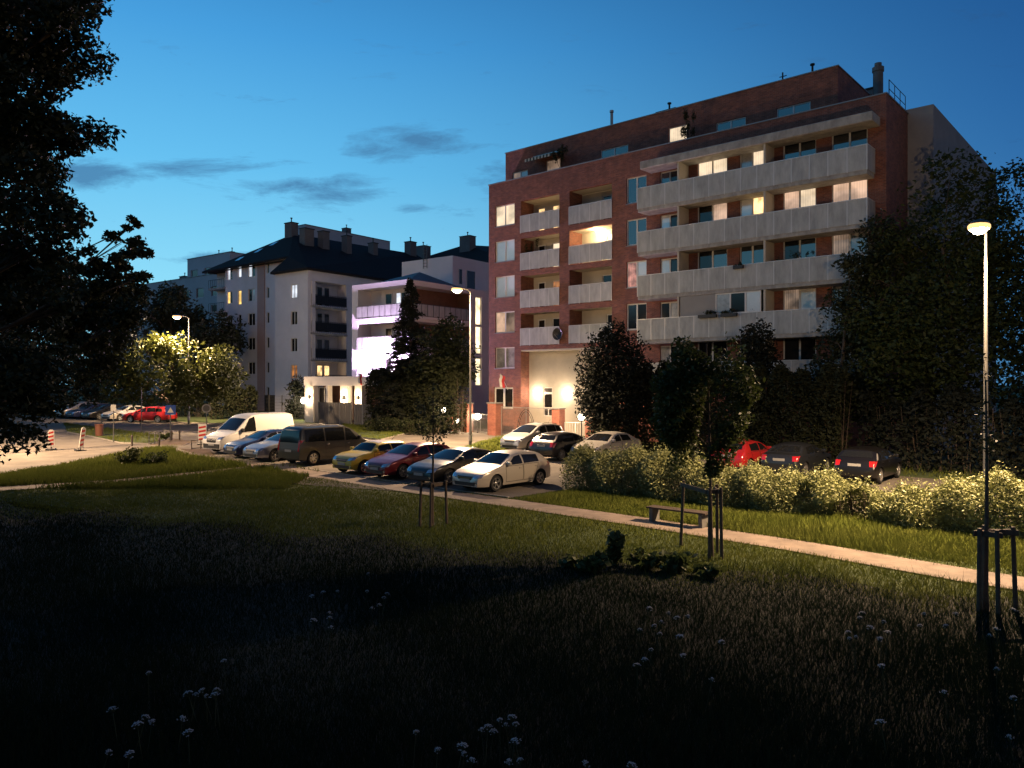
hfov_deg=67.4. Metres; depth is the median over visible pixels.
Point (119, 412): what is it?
parked car
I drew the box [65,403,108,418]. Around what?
parked car
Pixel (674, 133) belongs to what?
window
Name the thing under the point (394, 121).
sky
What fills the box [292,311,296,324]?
window
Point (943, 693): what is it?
wildflower
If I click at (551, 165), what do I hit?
window
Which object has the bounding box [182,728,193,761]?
wildflower
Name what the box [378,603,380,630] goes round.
wildflower
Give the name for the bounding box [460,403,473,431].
gate pillar
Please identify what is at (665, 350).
window
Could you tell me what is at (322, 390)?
window
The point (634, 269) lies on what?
window
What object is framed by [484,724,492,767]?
wildflower
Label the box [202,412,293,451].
parked van
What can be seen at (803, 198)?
window
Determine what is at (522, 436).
parked car
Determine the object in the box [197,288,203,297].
window
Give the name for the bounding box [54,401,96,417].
parked car
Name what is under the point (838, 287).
window
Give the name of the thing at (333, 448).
door
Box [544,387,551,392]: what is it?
window
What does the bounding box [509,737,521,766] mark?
wildflower
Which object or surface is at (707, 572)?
weed clump
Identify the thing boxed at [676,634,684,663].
wildflower
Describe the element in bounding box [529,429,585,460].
parked car
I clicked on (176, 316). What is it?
street lamp
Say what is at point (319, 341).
window
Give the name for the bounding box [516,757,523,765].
wildflower
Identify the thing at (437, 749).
wildflower
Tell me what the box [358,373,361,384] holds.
flag
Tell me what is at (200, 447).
barrier
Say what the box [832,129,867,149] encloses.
window
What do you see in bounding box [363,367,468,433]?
hedge
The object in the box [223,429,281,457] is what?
parked car
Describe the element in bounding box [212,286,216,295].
window
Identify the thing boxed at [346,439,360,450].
door
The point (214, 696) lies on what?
wildflower
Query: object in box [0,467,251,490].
path
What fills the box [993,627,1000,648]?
wildflower
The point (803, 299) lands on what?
window
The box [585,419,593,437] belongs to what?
gate pillar
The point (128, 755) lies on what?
wildflower
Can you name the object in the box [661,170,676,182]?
window
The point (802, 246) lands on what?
window
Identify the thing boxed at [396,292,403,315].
window
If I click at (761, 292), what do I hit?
window
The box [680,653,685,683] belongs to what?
wildflower
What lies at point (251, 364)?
window
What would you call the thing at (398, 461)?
parked car
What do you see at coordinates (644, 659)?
wildflower
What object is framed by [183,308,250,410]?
broadleaf tree
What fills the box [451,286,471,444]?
street lamp
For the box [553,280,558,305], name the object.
window
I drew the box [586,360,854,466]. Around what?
hedge
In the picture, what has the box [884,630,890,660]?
wildflower
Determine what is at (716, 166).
window
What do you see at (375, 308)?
apartment block
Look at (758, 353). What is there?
broadleaf tree
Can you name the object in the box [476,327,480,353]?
window
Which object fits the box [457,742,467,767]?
wildflower
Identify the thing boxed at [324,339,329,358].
window
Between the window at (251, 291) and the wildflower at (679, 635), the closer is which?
the wildflower at (679, 635)
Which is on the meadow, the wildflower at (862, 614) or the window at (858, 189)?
the wildflower at (862, 614)
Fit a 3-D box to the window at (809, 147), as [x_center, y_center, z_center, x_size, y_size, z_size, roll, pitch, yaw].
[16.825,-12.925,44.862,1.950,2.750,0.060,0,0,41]
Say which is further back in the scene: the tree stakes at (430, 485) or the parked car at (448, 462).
the parked car at (448, 462)
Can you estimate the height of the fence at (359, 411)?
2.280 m
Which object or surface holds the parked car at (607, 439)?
on the road
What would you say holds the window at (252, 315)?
in the apartment block at (288, 297)
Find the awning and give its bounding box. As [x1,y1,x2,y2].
[525,151,557,161]
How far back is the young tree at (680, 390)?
18.42 m
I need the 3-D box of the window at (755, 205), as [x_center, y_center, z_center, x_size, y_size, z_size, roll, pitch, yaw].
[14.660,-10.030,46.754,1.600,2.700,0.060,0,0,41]
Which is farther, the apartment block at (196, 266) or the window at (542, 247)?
the apartment block at (196, 266)
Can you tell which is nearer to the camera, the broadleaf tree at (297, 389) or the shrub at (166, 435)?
the shrub at (166, 435)
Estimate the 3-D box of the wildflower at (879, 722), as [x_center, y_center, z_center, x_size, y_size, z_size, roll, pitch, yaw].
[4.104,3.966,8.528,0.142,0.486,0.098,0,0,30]
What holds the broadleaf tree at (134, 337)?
on the ground at (197, 418)
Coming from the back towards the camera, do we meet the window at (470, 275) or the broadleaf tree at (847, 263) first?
the window at (470, 275)
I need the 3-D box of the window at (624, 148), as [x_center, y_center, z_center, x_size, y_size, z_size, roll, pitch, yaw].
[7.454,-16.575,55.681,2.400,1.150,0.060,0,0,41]
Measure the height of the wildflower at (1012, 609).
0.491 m
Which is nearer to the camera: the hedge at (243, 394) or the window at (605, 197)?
the window at (605, 197)
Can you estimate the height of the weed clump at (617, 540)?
0.935 m
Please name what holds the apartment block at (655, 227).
on the ground at (197, 418)
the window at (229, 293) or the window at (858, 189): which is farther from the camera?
the window at (229, 293)
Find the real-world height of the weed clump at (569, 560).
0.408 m
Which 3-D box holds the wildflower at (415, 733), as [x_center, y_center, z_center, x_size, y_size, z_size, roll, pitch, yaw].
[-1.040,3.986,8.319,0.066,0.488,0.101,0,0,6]
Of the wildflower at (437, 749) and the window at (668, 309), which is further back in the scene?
the window at (668, 309)
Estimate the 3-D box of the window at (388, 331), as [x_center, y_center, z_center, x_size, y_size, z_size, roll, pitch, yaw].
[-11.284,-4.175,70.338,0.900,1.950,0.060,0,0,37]
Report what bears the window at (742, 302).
in the apartment block at (655, 227)
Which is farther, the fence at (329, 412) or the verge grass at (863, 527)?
the fence at (329, 412)
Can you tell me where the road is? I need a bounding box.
[0,415,1019,525]
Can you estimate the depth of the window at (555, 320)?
58.63 m
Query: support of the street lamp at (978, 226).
on the ground at (197, 418)
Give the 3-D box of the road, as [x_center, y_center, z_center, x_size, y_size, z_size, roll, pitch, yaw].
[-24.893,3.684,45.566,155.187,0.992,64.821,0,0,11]
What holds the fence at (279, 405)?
on the ground at (197, 418)
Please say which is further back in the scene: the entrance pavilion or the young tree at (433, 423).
the entrance pavilion
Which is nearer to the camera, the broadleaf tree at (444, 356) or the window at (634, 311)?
the window at (634, 311)
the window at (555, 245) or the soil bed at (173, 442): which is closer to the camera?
the soil bed at (173, 442)
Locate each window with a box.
[191,269,197,276]
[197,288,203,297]
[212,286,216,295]
[228,268,231,279]
[228,291,231,303]
[249,264,254,276]
[249,289,254,300]
[249,313,254,325]
[249,338,254,349]
[249,362,254,374]
[280,430,298,442]
[292,284,296,297]
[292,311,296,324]
[292,338,296,351]
[292,365,296,378]
[305,428,324,441]
[317,286,322,304]
[317,313,322,331]
[317,339,322,348]
[317,365,322,375]
[319,387,325,401]
[324,287,329,305]
[324,313,329,332]
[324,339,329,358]
[324,365,329,375]
[325,427,344,440]
[345,427,356,439]
[385,293,392,316]
[385,328,392,336]
[385,358,392,367]
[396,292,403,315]
[458,268,462,284]
[466,270,475,288]
[476,297,480,324]
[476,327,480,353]
[476,358,480,384]
[495,387,512,408]
[496,203,514,226]
[496,239,514,261]
[496,275,514,297]
[496,311,514,332]
[496,347,514,367]
[513,170,527,178]
[538,207,545,230]
[538,245,545,268]
[538,282,545,306]
[538,319,545,326]
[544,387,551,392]
[544,393,551,407]
[546,409,551,415]
[547,158,559,170]
[553,242,558,266]
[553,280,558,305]
[553,318,558,344]
[601,144,627,157]
[602,194,611,219]
[602,274,611,301]
[607,234,611,259]
[607,314,611,322]
[627,175,645,203]
[627,218,645,245]
[627,260,645,287]
[627,303,645,329]
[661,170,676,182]
[661,214,676,227]
[661,257,676,272]
[661,301,676,318]
[661,345,676,361]
[669,124,686,141]
[698,158,726,175]
[698,203,726,223]
[698,249,726,268]
[698,342,726,361]
[715,290,760,313]
[716,117,745,130]
[740,151,762,167]
[740,197,762,215]
[740,245,762,264]
[757,292,762,312]
[777,101,809,116]
[783,140,815,159]
[783,188,815,209]
[783,238,815,259]
[783,288,815,310]
[783,338,815,360]
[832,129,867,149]
[832,180,867,201]
[832,232,867,255]
[832,286,866,307]
[832,337,867,359]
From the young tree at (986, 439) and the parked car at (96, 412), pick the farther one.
the parked car at (96, 412)
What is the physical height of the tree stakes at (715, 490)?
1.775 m
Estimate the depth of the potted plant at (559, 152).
57.56 m
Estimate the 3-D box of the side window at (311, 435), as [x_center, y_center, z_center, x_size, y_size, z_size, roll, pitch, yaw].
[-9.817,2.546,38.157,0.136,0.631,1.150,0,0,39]
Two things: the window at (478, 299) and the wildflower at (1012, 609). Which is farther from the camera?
the window at (478, 299)
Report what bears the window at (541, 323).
in the apartment block at (655, 227)
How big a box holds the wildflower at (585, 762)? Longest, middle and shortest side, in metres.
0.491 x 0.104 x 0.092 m
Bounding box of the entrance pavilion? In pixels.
[304,376,399,423]
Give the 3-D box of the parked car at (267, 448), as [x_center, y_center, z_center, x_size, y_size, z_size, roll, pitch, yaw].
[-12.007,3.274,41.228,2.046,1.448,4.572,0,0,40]
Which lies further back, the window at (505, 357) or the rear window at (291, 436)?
the window at (505, 357)
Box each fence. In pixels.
[244,395,304,419]
[318,401,351,424]
[354,403,371,424]
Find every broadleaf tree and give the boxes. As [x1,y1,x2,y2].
[0,0,126,464]
[0,214,155,417]
[0,324,86,385]
[35,299,151,402]
[94,330,250,420]
[139,280,215,374]
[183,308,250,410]
[185,355,213,409]
[280,374,304,417]
[401,313,481,422]
[572,317,658,437]
[723,318,784,441]
[796,207,907,457]
[831,146,1023,464]
[951,157,1023,436]
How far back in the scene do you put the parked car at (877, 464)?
31.99 m
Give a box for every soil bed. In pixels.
[150,438,196,445]
[178,448,213,455]
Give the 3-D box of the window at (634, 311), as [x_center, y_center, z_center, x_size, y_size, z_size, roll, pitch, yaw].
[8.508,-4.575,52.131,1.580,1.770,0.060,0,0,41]
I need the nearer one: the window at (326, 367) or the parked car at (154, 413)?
the parked car at (154, 413)
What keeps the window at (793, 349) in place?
in the apartment block at (655, 227)
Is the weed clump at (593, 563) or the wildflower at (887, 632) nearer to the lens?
the wildflower at (887, 632)
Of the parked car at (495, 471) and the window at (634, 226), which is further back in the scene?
the window at (634, 226)
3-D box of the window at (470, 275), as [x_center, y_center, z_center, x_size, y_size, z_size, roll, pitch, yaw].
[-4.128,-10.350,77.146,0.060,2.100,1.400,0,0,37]
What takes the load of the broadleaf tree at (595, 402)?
on the ground at (197, 418)
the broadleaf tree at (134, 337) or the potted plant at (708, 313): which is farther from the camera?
the broadleaf tree at (134, 337)
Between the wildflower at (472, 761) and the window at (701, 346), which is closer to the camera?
the wildflower at (472, 761)
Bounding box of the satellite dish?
[552,328,561,339]
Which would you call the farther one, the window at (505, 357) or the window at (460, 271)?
the window at (460, 271)
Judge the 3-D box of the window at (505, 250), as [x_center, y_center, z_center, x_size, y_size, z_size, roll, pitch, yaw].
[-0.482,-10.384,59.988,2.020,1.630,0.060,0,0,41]
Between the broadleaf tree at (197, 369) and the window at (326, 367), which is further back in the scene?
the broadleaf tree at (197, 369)
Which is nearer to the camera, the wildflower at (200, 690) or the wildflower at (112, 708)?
the wildflower at (112, 708)
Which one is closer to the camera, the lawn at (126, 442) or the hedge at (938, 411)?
the hedge at (938, 411)
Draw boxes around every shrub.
[113,446,143,463]
[139,450,169,463]
[158,432,172,438]
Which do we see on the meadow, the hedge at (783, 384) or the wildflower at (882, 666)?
the wildflower at (882, 666)
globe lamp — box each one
[474,414,478,432]
[578,415,584,435]
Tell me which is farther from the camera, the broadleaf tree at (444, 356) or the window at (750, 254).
the broadleaf tree at (444, 356)
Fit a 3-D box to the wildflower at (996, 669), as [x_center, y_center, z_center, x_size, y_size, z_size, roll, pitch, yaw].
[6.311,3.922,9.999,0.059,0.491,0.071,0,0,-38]
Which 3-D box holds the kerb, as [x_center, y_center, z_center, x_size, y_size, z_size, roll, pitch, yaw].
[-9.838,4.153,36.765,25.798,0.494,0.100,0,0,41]
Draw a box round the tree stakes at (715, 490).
[679,480,722,560]
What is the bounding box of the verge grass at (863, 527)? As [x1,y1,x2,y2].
[522,487,1023,570]
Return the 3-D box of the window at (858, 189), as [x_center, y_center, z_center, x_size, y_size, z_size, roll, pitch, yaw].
[18.936,-10.380,43.015,1.950,2.100,0.060,0,0,41]
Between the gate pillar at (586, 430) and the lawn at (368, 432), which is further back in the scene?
the lawn at (368, 432)
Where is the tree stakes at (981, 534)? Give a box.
[973,525,1018,614]
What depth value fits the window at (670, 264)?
50.48 m
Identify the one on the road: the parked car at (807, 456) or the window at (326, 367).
the parked car at (807, 456)
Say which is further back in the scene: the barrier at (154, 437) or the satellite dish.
the satellite dish
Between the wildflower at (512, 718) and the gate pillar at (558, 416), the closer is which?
the wildflower at (512, 718)
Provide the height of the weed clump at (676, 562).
0.561 m
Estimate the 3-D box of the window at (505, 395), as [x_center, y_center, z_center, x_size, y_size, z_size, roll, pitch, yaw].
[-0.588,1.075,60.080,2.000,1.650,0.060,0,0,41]
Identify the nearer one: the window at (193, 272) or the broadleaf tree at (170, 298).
the broadleaf tree at (170, 298)
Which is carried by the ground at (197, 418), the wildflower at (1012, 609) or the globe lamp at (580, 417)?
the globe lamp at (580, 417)
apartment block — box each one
[109,273,216,399]
[187,248,243,276]
[202,217,421,411]
[298,224,389,249]
[352,245,488,423]
[416,232,488,385]
[488,62,995,453]
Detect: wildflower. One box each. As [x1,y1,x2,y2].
[104,749,112,766]
[106,706,117,743]
[124,750,134,767]
[131,720,142,759]
[136,714,149,747]
[147,719,154,752]
[177,715,185,752]
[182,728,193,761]
[183,690,198,726]
[190,692,198,726]
[198,688,211,718]
[209,692,220,730]
[212,687,220,724]
[221,659,226,694]
[308,618,316,646]
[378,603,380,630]
[413,730,419,767]
[435,747,440,767]
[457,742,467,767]
[467,757,476,767]
[478,727,484,767]
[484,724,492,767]
[489,728,497,756]
[502,722,510,761]
[504,758,512,766]
[508,714,516,757]
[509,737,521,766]
[512,721,518,759]
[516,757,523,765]
[582,760,589,767]
[627,761,637,767]
[633,663,640,693]
[639,657,647,688]
[641,606,651,632]
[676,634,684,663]
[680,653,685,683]
[859,611,865,642]
[866,625,874,649]
[874,719,887,758]
[877,663,885,699]
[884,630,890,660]
[939,690,947,717]
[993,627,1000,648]
[993,666,999,694]
[1005,734,1014,767]
[1009,608,1017,630]
[1010,695,1017,727]
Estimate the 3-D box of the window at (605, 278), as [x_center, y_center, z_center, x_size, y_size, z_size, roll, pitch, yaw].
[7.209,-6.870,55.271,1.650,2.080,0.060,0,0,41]
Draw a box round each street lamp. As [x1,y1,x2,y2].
[172,314,189,423]
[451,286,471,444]
[967,219,990,499]
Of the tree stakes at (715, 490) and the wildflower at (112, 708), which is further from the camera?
the tree stakes at (715, 490)
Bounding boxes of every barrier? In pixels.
[149,433,159,443]
[191,439,202,448]
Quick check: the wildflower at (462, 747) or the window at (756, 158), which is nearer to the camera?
the wildflower at (462, 747)
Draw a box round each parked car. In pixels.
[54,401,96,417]
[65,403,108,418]
[81,404,124,419]
[101,405,144,420]
[122,406,176,422]
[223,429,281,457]
[243,433,280,460]
[332,436,405,473]
[364,442,449,478]
[407,445,491,484]
[452,446,550,491]
[500,420,563,450]
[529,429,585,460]
[570,431,641,458]
[718,439,771,468]
[761,442,831,475]
[834,446,901,483]
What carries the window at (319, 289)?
in the apartment block at (288, 297)
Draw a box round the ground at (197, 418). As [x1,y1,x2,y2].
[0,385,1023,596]
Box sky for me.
[0,0,1023,384]
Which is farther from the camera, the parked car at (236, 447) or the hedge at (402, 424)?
the hedge at (402, 424)
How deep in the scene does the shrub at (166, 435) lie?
52.49 m
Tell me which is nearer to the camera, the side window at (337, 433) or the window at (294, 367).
the side window at (337, 433)
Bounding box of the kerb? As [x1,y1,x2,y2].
[182,450,508,497]
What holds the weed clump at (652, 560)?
on the meadow
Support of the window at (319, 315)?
in the apartment block at (288, 297)
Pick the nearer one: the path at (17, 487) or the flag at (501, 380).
the path at (17, 487)
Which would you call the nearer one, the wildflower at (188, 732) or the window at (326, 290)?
the wildflower at (188, 732)
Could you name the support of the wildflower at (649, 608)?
on the meadow
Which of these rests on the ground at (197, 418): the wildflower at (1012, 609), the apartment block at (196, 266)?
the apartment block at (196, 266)
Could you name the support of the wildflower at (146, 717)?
on the meadow
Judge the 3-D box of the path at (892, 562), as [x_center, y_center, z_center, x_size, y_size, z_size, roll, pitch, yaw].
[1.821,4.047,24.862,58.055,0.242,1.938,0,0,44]
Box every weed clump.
[558,554,580,568]
[574,550,611,573]
[604,529,625,566]
[626,547,668,569]
[659,549,697,574]
[692,561,726,579]
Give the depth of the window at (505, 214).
59.96 m
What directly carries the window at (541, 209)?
in the apartment block at (655, 227)
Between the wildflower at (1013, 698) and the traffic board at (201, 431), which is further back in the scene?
the traffic board at (201, 431)
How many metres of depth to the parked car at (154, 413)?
70.08 m
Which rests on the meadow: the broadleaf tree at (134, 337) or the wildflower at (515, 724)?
the wildflower at (515, 724)
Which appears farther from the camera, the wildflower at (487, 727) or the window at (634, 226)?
the window at (634, 226)
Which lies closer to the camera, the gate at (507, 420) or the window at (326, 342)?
the gate at (507, 420)
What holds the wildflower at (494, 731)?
on the meadow
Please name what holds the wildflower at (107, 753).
on the meadow
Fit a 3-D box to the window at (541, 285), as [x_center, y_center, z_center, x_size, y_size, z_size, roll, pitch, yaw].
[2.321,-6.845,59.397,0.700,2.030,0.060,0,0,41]
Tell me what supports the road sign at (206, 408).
on the ground at (197, 418)
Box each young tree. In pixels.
[414,382,453,525]
[647,331,765,556]
[975,353,997,611]
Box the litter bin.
[94,422,103,435]
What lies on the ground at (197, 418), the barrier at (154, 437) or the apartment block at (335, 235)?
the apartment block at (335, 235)
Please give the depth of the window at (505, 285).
59.96 m
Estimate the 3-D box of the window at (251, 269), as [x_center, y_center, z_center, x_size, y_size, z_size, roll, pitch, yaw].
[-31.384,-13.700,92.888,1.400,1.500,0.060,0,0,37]
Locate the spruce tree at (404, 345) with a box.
[374,277,436,425]
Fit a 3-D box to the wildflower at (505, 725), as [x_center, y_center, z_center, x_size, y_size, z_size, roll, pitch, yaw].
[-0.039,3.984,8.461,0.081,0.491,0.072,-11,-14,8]
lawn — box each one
[65,425,169,443]
[343,424,406,439]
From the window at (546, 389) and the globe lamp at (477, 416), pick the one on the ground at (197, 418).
the globe lamp at (477, 416)
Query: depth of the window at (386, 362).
70.45 m
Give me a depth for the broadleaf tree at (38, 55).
16.20 m
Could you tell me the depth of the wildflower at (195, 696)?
9.37 m
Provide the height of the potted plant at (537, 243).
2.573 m
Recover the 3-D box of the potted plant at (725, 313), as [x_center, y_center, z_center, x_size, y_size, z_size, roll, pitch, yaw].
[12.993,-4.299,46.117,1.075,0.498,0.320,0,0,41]
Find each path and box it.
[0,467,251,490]
[185,453,1023,590]
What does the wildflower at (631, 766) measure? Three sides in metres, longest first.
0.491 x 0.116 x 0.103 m
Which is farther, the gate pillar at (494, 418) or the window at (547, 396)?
the window at (547, 396)
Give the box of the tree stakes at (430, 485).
[418,480,447,527]
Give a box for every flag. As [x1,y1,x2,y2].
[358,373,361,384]
[499,375,507,388]
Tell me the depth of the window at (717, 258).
48.46 m
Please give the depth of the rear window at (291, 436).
38.03 m
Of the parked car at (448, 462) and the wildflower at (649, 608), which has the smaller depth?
the wildflower at (649, 608)
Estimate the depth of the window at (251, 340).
92.85 m
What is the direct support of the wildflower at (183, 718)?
on the meadow
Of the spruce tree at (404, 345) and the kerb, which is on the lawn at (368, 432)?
the spruce tree at (404, 345)
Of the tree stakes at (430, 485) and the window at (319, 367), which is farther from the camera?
the window at (319, 367)
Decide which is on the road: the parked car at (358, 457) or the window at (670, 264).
the parked car at (358, 457)
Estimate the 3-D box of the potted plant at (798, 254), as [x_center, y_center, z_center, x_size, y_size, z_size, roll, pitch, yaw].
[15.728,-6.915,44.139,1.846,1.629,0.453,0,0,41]
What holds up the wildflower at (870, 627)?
on the meadow
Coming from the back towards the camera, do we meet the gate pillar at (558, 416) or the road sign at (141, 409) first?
the road sign at (141, 409)
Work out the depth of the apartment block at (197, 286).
129.36 m
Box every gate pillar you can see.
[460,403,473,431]
[487,402,503,435]
[551,408,565,429]
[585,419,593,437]
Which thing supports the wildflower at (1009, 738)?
on the meadow
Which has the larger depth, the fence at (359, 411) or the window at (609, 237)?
the fence at (359, 411)
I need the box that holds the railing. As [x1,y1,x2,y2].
[564,422,584,432]
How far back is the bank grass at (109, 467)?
34.54 m
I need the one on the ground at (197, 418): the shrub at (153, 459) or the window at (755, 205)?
the shrub at (153, 459)
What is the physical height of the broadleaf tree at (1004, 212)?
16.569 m
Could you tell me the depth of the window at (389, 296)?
70.29 m
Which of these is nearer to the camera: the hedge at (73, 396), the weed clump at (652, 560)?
the weed clump at (652, 560)
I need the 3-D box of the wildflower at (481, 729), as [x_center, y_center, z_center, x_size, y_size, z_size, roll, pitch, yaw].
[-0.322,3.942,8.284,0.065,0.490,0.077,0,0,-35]
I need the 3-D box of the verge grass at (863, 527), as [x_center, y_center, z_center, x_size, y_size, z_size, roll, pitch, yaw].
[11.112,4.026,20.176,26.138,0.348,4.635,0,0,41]
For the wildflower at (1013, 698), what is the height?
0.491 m
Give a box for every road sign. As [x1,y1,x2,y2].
[111,404,115,441]
[141,387,141,431]
[165,405,175,440]
[202,404,210,434]
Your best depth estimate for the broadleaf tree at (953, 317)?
38.04 m
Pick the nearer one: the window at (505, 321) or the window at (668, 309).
the window at (668, 309)
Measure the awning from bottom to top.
0.700 m
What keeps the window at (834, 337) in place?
in the apartment block at (655, 227)
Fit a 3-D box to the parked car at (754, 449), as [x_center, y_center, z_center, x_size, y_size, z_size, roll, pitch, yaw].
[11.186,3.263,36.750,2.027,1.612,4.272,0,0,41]
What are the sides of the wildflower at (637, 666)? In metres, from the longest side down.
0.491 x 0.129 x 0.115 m
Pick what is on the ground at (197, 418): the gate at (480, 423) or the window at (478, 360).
the gate at (480, 423)
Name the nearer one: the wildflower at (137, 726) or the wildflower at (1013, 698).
the wildflower at (137, 726)
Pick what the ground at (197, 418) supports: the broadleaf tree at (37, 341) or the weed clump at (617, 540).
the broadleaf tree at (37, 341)
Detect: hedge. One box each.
[62,389,209,416]
[208,384,258,418]
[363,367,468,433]
[363,417,441,435]
[559,438,1023,540]
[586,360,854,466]
[855,380,1023,477]
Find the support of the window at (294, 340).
in the apartment block at (288, 297)
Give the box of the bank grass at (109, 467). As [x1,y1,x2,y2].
[0,421,1022,488]
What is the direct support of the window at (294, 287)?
in the apartment block at (288, 297)
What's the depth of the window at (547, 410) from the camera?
58.36 m
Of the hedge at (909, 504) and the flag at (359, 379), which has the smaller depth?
the hedge at (909, 504)
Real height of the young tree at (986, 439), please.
4.787 m
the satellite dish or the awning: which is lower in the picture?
the satellite dish
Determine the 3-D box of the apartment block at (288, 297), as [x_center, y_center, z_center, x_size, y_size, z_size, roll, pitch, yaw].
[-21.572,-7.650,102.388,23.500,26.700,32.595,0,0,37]
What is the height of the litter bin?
1.100 m
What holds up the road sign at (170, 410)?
on the ground at (197, 418)
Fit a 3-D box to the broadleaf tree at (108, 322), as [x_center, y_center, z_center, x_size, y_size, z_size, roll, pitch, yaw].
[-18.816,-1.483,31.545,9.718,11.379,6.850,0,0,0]
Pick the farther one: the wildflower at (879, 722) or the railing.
the railing
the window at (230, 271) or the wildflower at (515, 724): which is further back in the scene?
the window at (230, 271)
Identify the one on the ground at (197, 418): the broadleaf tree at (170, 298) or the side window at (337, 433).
the broadleaf tree at (170, 298)
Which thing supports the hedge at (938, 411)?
on the ground at (197, 418)
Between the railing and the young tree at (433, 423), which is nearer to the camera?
the young tree at (433, 423)
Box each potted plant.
[524,238,538,269]
[551,144,567,167]
[680,108,696,138]
[698,310,716,317]
[720,308,736,316]
[733,261,743,269]
[776,250,800,260]
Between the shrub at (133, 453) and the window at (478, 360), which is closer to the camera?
the shrub at (133, 453)
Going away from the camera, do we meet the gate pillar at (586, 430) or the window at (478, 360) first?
the gate pillar at (586, 430)
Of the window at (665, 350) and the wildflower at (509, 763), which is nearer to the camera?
the wildflower at (509, 763)
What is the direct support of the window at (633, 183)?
in the apartment block at (655, 227)
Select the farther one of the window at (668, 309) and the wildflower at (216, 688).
the window at (668, 309)
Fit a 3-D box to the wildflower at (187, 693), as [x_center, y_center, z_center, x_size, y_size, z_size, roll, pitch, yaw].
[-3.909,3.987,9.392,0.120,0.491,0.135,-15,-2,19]
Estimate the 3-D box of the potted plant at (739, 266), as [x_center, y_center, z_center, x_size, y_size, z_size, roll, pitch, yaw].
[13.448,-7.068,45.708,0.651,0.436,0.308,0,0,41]
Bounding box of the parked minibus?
[277,424,368,464]
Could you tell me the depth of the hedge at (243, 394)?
75.97 m
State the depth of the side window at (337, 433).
39.11 m
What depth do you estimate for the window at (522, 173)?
61.56 m
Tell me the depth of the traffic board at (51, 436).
45.65 m
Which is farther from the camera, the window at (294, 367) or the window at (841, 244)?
the window at (294, 367)
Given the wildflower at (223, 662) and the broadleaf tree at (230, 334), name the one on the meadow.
the wildflower at (223, 662)
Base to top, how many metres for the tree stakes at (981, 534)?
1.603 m
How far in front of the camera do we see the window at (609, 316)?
55.43 m
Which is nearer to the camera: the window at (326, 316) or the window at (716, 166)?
the window at (716, 166)
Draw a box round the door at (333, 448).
[326,440,345,456]
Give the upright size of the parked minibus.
1.944 m
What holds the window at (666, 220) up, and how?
in the apartment block at (655, 227)
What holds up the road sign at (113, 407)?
on the ground at (197, 418)
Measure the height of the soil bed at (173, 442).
0.138 m
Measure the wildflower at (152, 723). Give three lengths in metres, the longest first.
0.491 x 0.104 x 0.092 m
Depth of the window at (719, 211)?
48.46 m
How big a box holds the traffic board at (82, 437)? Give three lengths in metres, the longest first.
1.413 x 0.560 x 0.400 m
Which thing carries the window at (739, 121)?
in the apartment block at (655, 227)
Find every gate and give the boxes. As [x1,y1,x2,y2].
[472,413,487,432]
[501,406,550,434]
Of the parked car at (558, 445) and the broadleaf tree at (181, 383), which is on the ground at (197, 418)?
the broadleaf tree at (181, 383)
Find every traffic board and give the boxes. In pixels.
[45,430,56,450]
[74,427,86,450]
[197,424,205,444]
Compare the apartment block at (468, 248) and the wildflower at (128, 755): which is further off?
the apartment block at (468, 248)
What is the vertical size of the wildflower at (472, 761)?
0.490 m
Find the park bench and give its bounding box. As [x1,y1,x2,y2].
[646,505,707,527]
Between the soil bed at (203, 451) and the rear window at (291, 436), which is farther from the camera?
the soil bed at (203, 451)
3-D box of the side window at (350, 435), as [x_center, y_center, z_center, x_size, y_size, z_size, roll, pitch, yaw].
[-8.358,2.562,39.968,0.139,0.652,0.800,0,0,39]
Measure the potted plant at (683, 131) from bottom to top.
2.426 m
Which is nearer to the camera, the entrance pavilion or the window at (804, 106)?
the window at (804, 106)
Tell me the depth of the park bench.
22.83 m
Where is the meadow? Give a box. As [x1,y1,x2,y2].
[0,501,1023,767]

